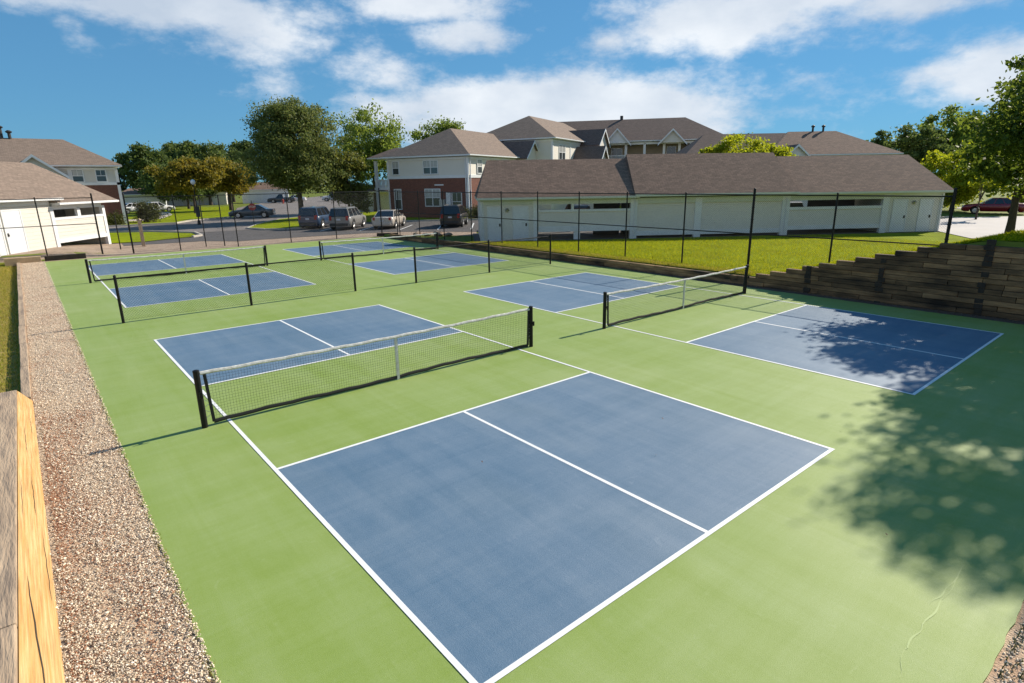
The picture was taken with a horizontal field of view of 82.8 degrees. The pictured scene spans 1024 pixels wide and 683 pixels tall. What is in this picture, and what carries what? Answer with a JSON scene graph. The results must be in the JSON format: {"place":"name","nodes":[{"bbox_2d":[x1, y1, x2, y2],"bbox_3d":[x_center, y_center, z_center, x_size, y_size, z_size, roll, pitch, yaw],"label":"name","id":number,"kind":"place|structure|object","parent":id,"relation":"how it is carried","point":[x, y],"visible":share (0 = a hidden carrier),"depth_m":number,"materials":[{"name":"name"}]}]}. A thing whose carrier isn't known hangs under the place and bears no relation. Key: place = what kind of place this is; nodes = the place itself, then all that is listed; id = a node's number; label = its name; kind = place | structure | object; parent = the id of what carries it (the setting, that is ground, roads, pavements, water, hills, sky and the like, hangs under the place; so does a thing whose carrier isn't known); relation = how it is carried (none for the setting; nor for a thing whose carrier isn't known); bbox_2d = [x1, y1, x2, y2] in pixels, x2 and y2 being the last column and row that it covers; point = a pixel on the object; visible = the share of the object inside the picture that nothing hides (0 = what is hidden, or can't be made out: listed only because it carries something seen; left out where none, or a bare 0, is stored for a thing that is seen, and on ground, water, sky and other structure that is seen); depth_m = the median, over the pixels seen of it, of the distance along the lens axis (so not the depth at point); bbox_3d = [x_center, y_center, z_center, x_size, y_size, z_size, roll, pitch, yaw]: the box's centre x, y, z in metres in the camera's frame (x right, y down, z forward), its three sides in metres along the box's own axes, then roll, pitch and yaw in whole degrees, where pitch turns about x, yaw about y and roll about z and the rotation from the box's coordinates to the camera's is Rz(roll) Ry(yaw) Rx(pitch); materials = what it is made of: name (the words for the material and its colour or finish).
{"place":"outdoors","nodes":[
{"label":"outdoors","id":0,"kind":"place"},
{"bbox_2d":[0,263,20,392],"bbox_3d":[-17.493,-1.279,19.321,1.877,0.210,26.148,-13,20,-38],"label":"grass","id":1,"kind":"structure","parent":0,"point":[11,278],"depth_m":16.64,"materials":[{"name":"green plant"}]},
{"bbox_2d":[129,212,171,220],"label":"path","id":2,"kind":"structure","parent":0,"point":[166,215],"depth_m":74.19,"materials":[{"name":"concrete"}]},
{"bbox_2d":[146,202,174,211],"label":"parked car","id":3,"kind":"object","parent":2,"relation":"on","point":[166,207],"visible":0.34,"depth_m":85.66,"materials":[{"name":"white paint"}]},
{"bbox_2d":[121,206,230,224],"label":"lawn","id":4,"kind":"structure","parent":0,"point":[193,214],"depth_m":75.67,"materials":[{"name":"green plant"}]},
{"bbox_2d":[106,209,132,225],"bbox_3d":[-39.335,-12.036,57.145,2.602,1.881,3.005,0,15,3],"label":"shrub","id":5,"kind":"object","parent":4,"relation":"on","point":[111,220],"visible":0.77,"depth_m":57.11,"materials":[{"name":"green plant"}]},
{"bbox_2d":[132,200,168,221],"bbox_3d":[-38.161,-13.734,61.425,3.420,2.488,3.466,3,16,15],"label":"shrub","id":6,"kind":"object","parent":4,"relation":"on","point":[153,208],"visible":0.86,"depth_m":60.91,"materials":[{"name":"green plant"}]},
{"bbox_2d":[133,156,208,208],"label":"maple tree","id":7,"kind":"object","parent":4,"relation":"on","point":[147,187],"visible":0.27,"depth_m":91.43,"materials":[{"name":"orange plant"}]},
{"bbox_2d":[142,154,226,211],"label":"olive tree","id":8,"kind":"object","parent":4,"relation":"on","point":[206,174],"visible":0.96,"depth_m":76.87,"materials":[{"name":"green plant"}]},
{"bbox_2d":[207,154,258,210],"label":"olive tree","id":9,"kind":"object","parent":4,"relation":"on","point":[232,182],"visible":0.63,"depth_m":85.14,"materials":[{"name":"green plant"}]},
{"bbox_2d":[108,195,350,231],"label":"road","id":10,"kind":"structure","parent":0,"point":[319,200],"depth_m":60.22,"materials":[{"name":"grey asphalt"}]},
{"bbox_2d":[190,179,200,224],"bbox_3d":[-30.252,-13.323,55.596,0.440,4.230,0.470,-13,20,-38],"label":"street lamp","id":11,"kind":"object","parent":10,"relation":"on","point":[192,181],"visible":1,"depth_m":55.59,"materials":[{"name":"black metal"}]},
{"bbox_2d":[228,204,275,217],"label":"passing car","id":12,"kind":"object","parent":10,"relation":"on","point":[262,210],"visible":0.84,"depth_m":66.00,"materials":[{"name":"paint"}]},
{"bbox_2d":[267,194,296,202],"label":"parked car","id":13,"kind":"object","parent":10,"relation":"on","point":[283,197],"visible":0.81,"depth_m":118.58,"materials":[{"name":"paint"}]},
{"bbox_2d":[250,217,306,227],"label":"island lawn","id":14,"kind":"structure","parent":0,"point":[282,224],"depth_m":53.49,"materials":[{"name":"green plant"}]},
{"bbox_2d":[225,94,359,212],"bbox_3d":[-21.525,-18.250,57.978,10.585,12.409,12.293,3,16,14],"label":"oak tree","id":15,"kind":"object","parent":14,"relation":"on","point":[300,163],"visible":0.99,"depth_m":56.00,"materials":[{"name":"green plant"}]},
{"bbox_2d":[360,205,620,221],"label":"building lawn","id":16,"kind":"structure","parent":0,"point":[373,215],"depth_m":61.71,"materials":[{"name":"green plant"}]},
{"bbox_2d":[320,146,373,212],"bbox_3d":[-17.606,-16.803,61.678,5.647,7.530,5.682,3,16,13],"label":"bushy tree","id":17,"kind":"object","parent":16,"relation":"on","point":[351,161],"visible":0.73,"depth_m":61.20,"materials":[{"name":"green plant"}]},
{"bbox_2d":[325,98,407,211],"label":"locust tree","id":18,"kind":"object","parent":16,"relation":"on","point":[377,144],"visible":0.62,"depth_m":72.28,"materials":[{"name":"green plant"}]},
{"bbox_2d":[351,185,389,211],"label":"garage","id":19,"kind":"structure","parent":16,"relation":"on","point":[382,197],"depth_m":76.62,"materials":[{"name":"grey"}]},
{"bbox_2d":[405,115,465,142],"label":"locust tree","id":20,"kind":"object","parent":16,"relation":"on","point":[438,127],"visible":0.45,"depth_m":79.78,"materials":[{"name":"green plant"}]},
{"bbox_2d":[367,128,538,217],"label":"apartment building","id":21,"kind":"structure","parent":16,"relation":"on","point":[450,160],"depth_m":61.22,"materials":[{"name":"red brick"}]},
{"bbox_2d":[391,161,399,174],"bbox_3d":[-12.434,-18.495,62.028,0.930,1.430,0.090,7,17,26],"label":"window","id":22,"kind":"structure","parent":21,"relation":"in","point":[395,164],"depth_m":62.01,"materials":[{"name":"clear glass"}]},
{"bbox_2d":[394,189,402,209],"bbox_3d":[-12.319,-15.378,62.854,0.980,2.180,0.090,7,17,26],"label":"window","id":23,"kind":"structure","parent":21,"relation":"in","point":[399,190],"depth_m":62.82,"materials":[{"name":"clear glass"}]},
{"bbox_2d":[422,160,438,174],"bbox_3d":[-8.439,-18.015,60.069,1.880,1.430,0.090,7,17,26],"label":"window","id":24,"kind":"structure","parent":21,"relation":"in","point":[430,167],"depth_m":60.06,"materials":[{"name":"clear glass"}]},
{"bbox_2d":[424,189,440,206],"bbox_3d":[-8.305,-15.064,60.838,1.980,1.830,0.090,7,17,26],"label":"window","id":25,"kind":"structure","parent":21,"relation":"in","point":[428,191],"depth_m":60.86,"materials":[{"name":"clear glass"}]},
{"bbox_2d":[452,193,461,204],"bbox_3d":[-5.643,-14.360,59.642,1.230,1.930,0.090,7,17,26],"label":"window","id":26,"kind":"structure","parent":21,"relation":"in","point":[453,196],"depth_m":59.57,"materials":[{"name":"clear glass"}]},
{"bbox_2d":[480,116,610,209],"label":"apartment building","id":27,"kind":"structure","parent":16,"relation":"on","point":[557,140],"depth_m":72.20,"materials":[{"name":"beige"}]},
{"bbox_2d":[559,144,565,158],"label":"window","id":28,"kind":"structure","parent":27,"relation":"in","point":[562,148],"depth_m":70.60,"materials":[{"name":"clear glass"}]},
{"bbox_2d":[0,185,1023,391],"bbox_3d":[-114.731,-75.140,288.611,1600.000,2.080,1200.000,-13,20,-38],"label":"ground","id":29,"kind":"structure","parent":0,"point":[958,212],"depth_m":39.83,"materials":[{"name":"green plant"}]},
{"bbox_2d":[17,263,31,398],"bbox_3d":[-16.979,-1.473,20.081,0.155,0.185,26.080,-13,20,-38],"label":"edging timber","id":30,"kind":"object","parent":29,"relation":"on","point":[25,376],"visible":0.79,"depth_m":13.85,"materials":[{"name":"brown wood"}]},
{"bbox_2d":[0,390,65,682],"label":"landscape timber","id":31,"kind":"object","parent":29,"relation":"on","point":[30,647],"visible":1,"depth_m":5.52,"materials":[{"name":"beige wood"}]},
{"bbox_2d":[0,162,118,256],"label":"garage","id":32,"kind":"structure","parent":29,"relation":"on","point":[19,180],"depth_m":33.75,"materials":[{"name":"cream siding"},{"name":"tan shingle"},{"name":"white painted metal"}]},
{"bbox_2d":[0,220,8,255],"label":"door","id":33,"kind":"structure","parent":32,"relation":"in","point":[2,238],"depth_m":30.03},
{"bbox_2d":[0,209,28,253],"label":"door","id":34,"kind":"structure","parent":32,"relation":"in","point":[24,244],"depth_m":30.82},
{"bbox_2d":[0,126,126,224],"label":"apartment building","id":35,"kind":"structure","parent":29,"relation":"on","point":[78,164],"depth_m":56.06,"materials":[{"name":"red brick"}]},
{"bbox_2d":[70,169,84,182],"bbox_3d":[-41.676,-15.892,55.725,0.980,1.230,0.090,-13,20,-38],"label":"window","id":36,"kind":"structure","parent":35,"relation":"in","point":[77,175],"depth_m":55.73,"materials":[{"name":"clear glass"}]},
{"bbox_2d":[94,169,107,181],"bbox_3d":[-40.233,-16.231,56.873,0.930,1.230,0.090,-13,20,-38],"label":"window","id":37,"kind":"structure","parent":35,"relation":"in","point":[101,176],"depth_m":56.87,"materials":[{"name":"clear glass"}]},
{"bbox_2d":[21,262,220,682],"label":"gravel bed","id":38,"kind":"object","parent":29,"relation":"on","point":[148,630],"visible":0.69,"depth_m":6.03,"materials":[{"name":"beige gravel"}]},
{"bbox_2d":[64,313,219,682],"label":"weeds","id":39,"kind":"object","parent":38,"relation":"on","point":[211,675],"visible":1,"depth_m":6.26,"materials":[{"name":"green plant"}]},
{"bbox_2d":[115,152,127,191],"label":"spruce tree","id":40,"kind":"object","parent":29,"relation":"on","point":[122,186],"visible":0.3,"depth_m":136.74,"materials":[{"name":"green plant"}]},
{"bbox_2d":[111,141,177,198],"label":"maple tree","id":41,"kind":"object","parent":29,"relation":"on","point":[139,156],"visible":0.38,"depth_m":100.40,"materials":[{"name":"green plant"}]},
{"bbox_2d":[122,188,166,204],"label":"garage","id":42,"kind":"structure","parent":29,"relation":"on","point":[133,194],"depth_m":91.81,"materials":[{"name":"grey"}]},
{"bbox_2d":[110,232,194,242],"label":"grass verge","id":43,"kind":"object","parent":29,"relation":"on","point":[124,236],"depth_m":43.73,"materials":[{"name":"green plant"}]},
{"bbox_2d":[109,230,202,236],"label":"kerb","id":44,"kind":"structure","parent":29,"relation":"on","point":[198,234],"depth_m":47.19,"materials":[{"name":"concrete"}]},
{"bbox_2d":[108,216,231,226],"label":"kerb","id":45,"kind":"structure","parent":29,"relation":"on","point":[167,223],"depth_m":58.15,"materials":[{"name":"concrete"}]},
{"bbox_2d":[160,140,206,158],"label":"maple tree","id":46,"kind":"object","parent":29,"relation":"on","point":[187,147],"visible":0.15,"depth_m":123.59,"materials":[{"name":"green plant"}]},
{"bbox_2d":[166,190,228,205],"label":"garage","id":47,"kind":"structure","parent":29,"relation":"on","point":[223,195],"depth_m":113.32,"materials":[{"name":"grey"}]},
{"bbox_2d":[169,194,217,205],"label":"garage door","id":48,"kind":"structure","parent":47,"relation":"in","point":[213,197],"depth_m":112.68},
{"bbox_2d":[173,140,233,204],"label":"maple tree","id":49,"kind":"object","parent":29,"relation":"on","point":[202,148],"visible":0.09,"depth_m":110.10,"materials":[{"name":"green plant"}]},
{"bbox_2d":[197,142,250,202],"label":"maple tree","id":50,"kind":"object","parent":29,"relation":"on","point":[222,147],"visible":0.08,"depth_m":120.81,"materials":[{"name":"green plant"}]},
{"bbox_2d":[197,139,256,201],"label":"maple tree","id":51,"kind":"object","parent":29,"relation":"on","point":[241,142],"visible":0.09,"depth_m":129.69,"materials":[{"name":"green plant"}]},
{"bbox_2d":[0,232,475,267],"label":"dirt verge","id":52,"kind":"structure","parent":29,"relation":"on","point":[112,250],"depth_m":36.09,"materials":[{"name":"brown soil"}]},
{"bbox_2d":[4,256,41,265],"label":"timber beam","id":53,"kind":"structure","parent":52,"relation":"on","point":[12,261],"depth_m":29.24,"materials":[{"name":"brown wood"}]},
{"bbox_2d":[0,193,103,257],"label":"chain link fence","id":54,"kind":"object","parent":52,"relation":"on","point":[77,224],"visible":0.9,"depth_m":30.54,"materials":[{"name":"black metal"}]},
{"bbox_2d":[44,253,85,260],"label":"timber beam","id":55,"kind":"structure","parent":52,"relation":"on","point":[65,257],"depth_m":30.53,"materials":[{"name":"brown wood"}]},
{"bbox_2d":[137,218,145,246],"bbox_3d":[-23.366,-6.833,36.619,0.222,1.820,0.222,9,18,31],"label":"timber post","id":56,"kind":"object","parent":52,"relation":"on","point":[141,233],"visible":0.79,"depth_m":36.54,"materials":[{"name":"brown wood"}]},
{"bbox_2d":[122,188,397,252],"bbox_3d":[-15.259,-7.994,37.276,15.920,3.370,1.830,-10,18,-30],"label":"chain link fence","id":57,"kind":"object","parent":52,"relation":"on","point":[308,213],"visible":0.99,"depth_m":36.20,"materials":[{"name":"black metal"}]},
{"bbox_2d":[242,182,288,202],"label":"garage","id":58,"kind":"structure","parent":29,"relation":"on","point":[262,189],"depth_m":121.21,"materials":[{"name":"brown"}]},
{"bbox_2d":[247,192,274,202],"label":"garage door","id":59,"kind":"structure","parent":58,"relation":"in","point":[250,199],"depth_m":121.16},
{"bbox_2d":[246,217,315,229],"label":"kerb","id":60,"kind":"structure","parent":29,"relation":"on","point":[280,228],"depth_m":48.91,"materials":[{"name":"concrete"}]},
{"bbox_2d":[122,220,477,245],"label":"parking lot","id":61,"kind":"structure","parent":29,"relation":"on","point":[340,231],"depth_m":45.46,"materials":[{"name":"grey asphalt"}]},
{"bbox_2d":[297,206,329,227],"bbox_3d":[-16.877,-10.857,50.468,2.071,1.806,4.695,0,15,3],"label":"parked suv","id":62,"kind":"object","parent":61,"relation":"on","point":[313,215],"visible":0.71,"depth_m":48.37,"materials":[{"name":"blue paint"}]},
{"bbox_2d":[328,206,365,229],"bbox_3d":[-13.803,-10.452,48.830,2.071,1.806,4.695,0,15,3],"label":"parked suv","id":63,"kind":"object","parent":61,"relation":"on","point":[349,221],"visible":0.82,"depth_m":46.79,"materials":[{"name":"silver paint"}]},
{"bbox_2d":[372,209,405,228],"bbox_3d":[-10.394,-10.426,49.207,2.034,1.457,4.845,0,15,3],"label":"parked car","id":64,"kind":"object","parent":61,"relation":"on","point":[378,222],"visible":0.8,"depth_m":47.64,"materials":[{"name":"beige paint"}]},
{"bbox_2d":[440,204,467,226],"bbox_3d":[-4.941,-10.839,49.743,2.071,1.806,4.695,0,15,3],"label":"parked suv","id":65,"kind":"object","parent":61,"relation":"on","point":[457,222],"visible":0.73,"depth_m":47.63,"materials":[{"name":"black paint"}]},
{"bbox_2d":[44,237,1023,682],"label":"court surface","id":66,"kind":"object","parent":29,"relation":"on","point":[814,573],"visible":0.76,"depth_m":7.20,"materials":[{"name":"green paint"}]},
{"bbox_2d":[84,245,267,282],"bbox_3d":[-13.980,-3.362,24.811,6.872,0.940,0.147,-13,20,-38],"label":"pickleball net","id":67,"kind":"object","parent":66,"relation":"on","point":[183,257],"visible":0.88,"depth_m":24.49,"materials":[{"name":"black fabric"}]},
{"bbox_2d":[113,253,356,322],"bbox_3d":[-8.120,-1.759,18.026,6.974,1.390,0.084,-13,20,-38],"label":"net","id":68,"kind":"object","parent":66,"relation":"on","point":[246,266],"visible":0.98,"depth_m":17.71,"materials":[{"name":"black fabric"}]},
{"bbox_2d":[192,306,534,427],"bbox_3d":[-2.165,0.277,10.981,6.872,0.940,0.147,-13,20,-38],"label":"pickleball net","id":69,"kind":"object","parent":66,"relation":"on","point":[199,389],"visible":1,"depth_m":10.40,"materials":[{"name":"black fabric"}]},
{"bbox_2d":[318,232,438,260],"bbox_3d":[-6.775,-5.055,30.541,6.872,0.940,0.147,-13,20,-38],"label":"pickleball net","id":70,"kind":"object","parent":66,"relation":"on","point":[382,238],"visible":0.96,"depth_m":30.47,"materials":[{"name":"black fabric"}]},
{"bbox_2d":[413,234,550,282],"bbox_3d":[-0.946,-3.469,23.822,7.095,1.390,0.090,-14,20,-39],"label":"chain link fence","id":71,"kind":"object","parent":66,"relation":"on","point":[488,259],"visible":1,"depth_m":23.61,"materials":[{"name":"black metal"}]},
{"bbox_2d":[88,242,1000,682],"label":"service courts","id":72,"kind":"object","parent":66,"relation":"on","point":[484,552],"visible":0.92,"depth_m":7.75,"materials":[{"name":"blue paint"}]},
{"bbox_2d":[89,241,1003,682],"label":"court lines","id":73,"kind":"object","parent":72,"relation":"on","point":[457,665],"visible":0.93,"depth_m":7.50,"materials":[{"name":"paint"}]},
{"bbox_2d":[602,265,749,328],"bbox_3d":[4.950,-1.391,16.628,6.872,0.940,0.147,-13,20,-38],"label":"pickleball net","id":74,"kind":"object","parent":66,"relation":"on","point":[606,297],"visible":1,"depth_m":16.20,"materials":[{"name":"black fabric"}]},
{"bbox_2d":[899,565,963,677],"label":"scuff marks","id":75,"kind":"object","parent":66,"relation":"on","point":[926,619],"visible":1,"depth_m":4.97,"materials":[{"name":"paint"}]},
{"bbox_2d":[539,116,721,204],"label":"apartment building","id":76,"kind":"structure","parent":29,"relation":"on","point":[654,136],"depth_m":80.76,"materials":[{"name":"brown"}]},
{"bbox_2d":[611,148,622,158],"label":"window","id":77,"kind":"structure","parent":76,"relation":"in","point":[614,151],"depth_m":82.08,"materials":[{"name":"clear glass"}]},
{"bbox_2d":[389,234,1023,321],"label":"retaining wall","id":78,"kind":"structure","parent":29,"relation":"on","point":[987,279],"depth_m":16.46,"materials":[{"name":"brown wood"}]},
{"bbox_2d":[391,238,1023,324],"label":"gravel strip","id":79,"kind":"object","parent":29,"relation":"on","point":[921,309],"visible":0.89,"depth_m":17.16,"materials":[{"name":"beige gravel"}]},
{"bbox_2d":[473,152,953,241],"bbox_3d":[12.926,-10.014,39.708,31.200,5.440,6.810,-2,15,-4],"label":"garage row","id":80,"kind":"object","parent":29,"relation":"on","point":[727,173],"visible":0.79,"depth_m":37.53,"materials":[{"name":"beige"}]},
{"bbox_2d":[487,207,502,240],"bbox_3d":[-1.065,-7.320,36.212,0.940,2.120,0.120,-2,15,-4],"label":"door","id":81,"kind":"structure","parent":80,"relation":"in","point":[490,230],"depth_m":36.21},
{"bbox_2d":[512,206,528,240],"bbox_3d":[0.544,-7.378,36.332,1.010,2.120,0.120,-2,15,-4],"label":"door","id":82,"kind":"structure","parent":80,"relation":"in","point":[517,209],"depth_m":36.32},
{"bbox_2d":[889,199,908,231],"bbox_3d":[25.444,-8.272,38.191,1.040,2.120,0.120,-2,15,-4],"label":"door","id":83,"kind":"structure","parent":80,"relation":"in","point":[895,203],"depth_m":38.19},
{"bbox_2d":[915,199,934,231],"bbox_3d":[27.248,-8.336,38.325,0.960,2.120,0.120,-2,15,-4],"label":"door","id":84,"kind":"structure","parent":80,"relation":"in","point":[928,211],"depth_m":38.32,"materials":[{"name":"white metal"}]},
{"bbox_2d":[698,132,798,155],"bbox_3d":[21.774,-15.399,53.818,10.163,7.854,8.186,-13,20,-38],"label":"lime tree","id":85,"kind":"object","parent":29,"relation":"on","point":[728,144],"visible":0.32,"depth_m":51.74,"materials":[{"name":"green plant"}]},
{"bbox_2d":[675,125,903,206],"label":"apartment building","id":86,"kind":"structure","parent":29,"relation":"on","point":[820,143],"depth_m":66.34,"materials":[{"name":"brown"}]},
{"bbox_2d":[866,129,897,150],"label":"maple tree","id":87,"kind":"object","parent":29,"relation":"on","point":[881,135],"visible":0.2,"depth_m":80.39,"materials":[{"name":"green plant"}]},
{"bbox_2d":[888,122,962,171],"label":"maple tree","id":88,"kind":"object","parent":29,"relation":"on","point":[915,145],"visible":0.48,"depth_m":69.98,"materials":[{"name":"green plant"}]},
{"bbox_2d":[918,103,983,178],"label":"locust tree","id":89,"kind":"object","parent":29,"relation":"on","point":[957,136],"visible":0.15,"depth_m":84.04,"materials":[{"name":"green plant"}]},
{"bbox_2d":[919,140,1010,210],"bbox_3d":[46.056,-16.898,57.790,10.391,7.917,10.132,-13,20,-38],"label":"lime tree","id":90,"kind":"object","parent":29,"relation":"on","point":[959,181],"visible":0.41,"depth_m":57.94,"materials":[{"name":"green plant"}]},
{"bbox_2d":[967,173,995,218],"bbox_3d":[38.475,-12.395,47.155,2.567,5.114,2.438,-13,20,-38],"label":"sapling","id":91,"kind":"object","parent":29,"relation":"on","point":[987,183],"visible":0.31,"depth_m":47.26,"materials":[{"name":"green plant"}]},
{"bbox_2d":[939,216,1023,237],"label":"pavement apron","id":92,"kind":"object","parent":29,"relation":"on","point":[971,227],"visible":0.53,"depth_m":41.89,"materials":[{"name":"concrete"}]},
{"bbox_2d":[961,198,1023,213],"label":"parked car","id":93,"kind":"object","parent":29,"relation":"on","point":[996,205],"visible":0.71,"depth_m":53.89,"materials":[{"name":"red paint"}]},
{"bbox_2d":[984,601,1023,682],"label":"gravel margin","id":94,"kind":"object","parent":29,"relation":"on","point":[998,662],"visible":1,"depth_m":4.53,"materials":[{"name":"beige gravel"}]},
{"bbox_2d":[998,624,1023,682],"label":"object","id":95,"kind":"object","parent":94,"relation":"on","point":[1000,673],"visible":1,"depth_m":4.48,"materials":[{"name":"gravel"}]},
{"bbox_2d":[990,184,1023,202],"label":"lime tree","id":96,"kind":"object","parent":29,"relation":"on","point":[1002,191],"visible":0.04,"depth_m":67.49,"materials":[{"name":"green plant"}]},
{"bbox_2d":[0,0,1023,187],"label":"sky","id":97,"kind":"structure","parent":0,"point":[100,77],"materials":[{"name":"blue"}]},
{"bbox_2d":[467,229,1023,275],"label":"lawn","id":98,"kind":"structure","parent":0,"point":[952,237],"depth_m":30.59,"materials":[{"name":"green plant"}]},
{"bbox_2d":[397,188,957,269],"bbox_3d":[2.282,-5.859,28.491,0.109,3.225,31.903,-13,20,-38],"label":"chain link fence","id":99,"kind":"object","parent":98,"relation":"on","point":[946,238],"visible":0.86,"depth_m":22.98,"materials":[{"name":"black metal"}]},
{"bbox_2d":[948,69,1023,199],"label":"shade tree","id":100,"kind":"object","parent":98,"relation":"on","point":[1007,142],"visible":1,"depth_m":17.02,"materials":[{"name":"green plant"}]},
{"bbox_2d":[949,54,1023,232],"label":"dark tree","id":101,"kind":"object","parent":98,"relation":"on","point":[1003,176],"visible":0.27,"depth_m":28.26,"materials":[{"name":"green plant"}]},
{"bbox_2d":[993,617,1023,682],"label":"gravel","id":102,"kind":"structure","parent":0,"point":[1016,666],"depth_m":4.50,"materials":[{"name":"beige gravel"}]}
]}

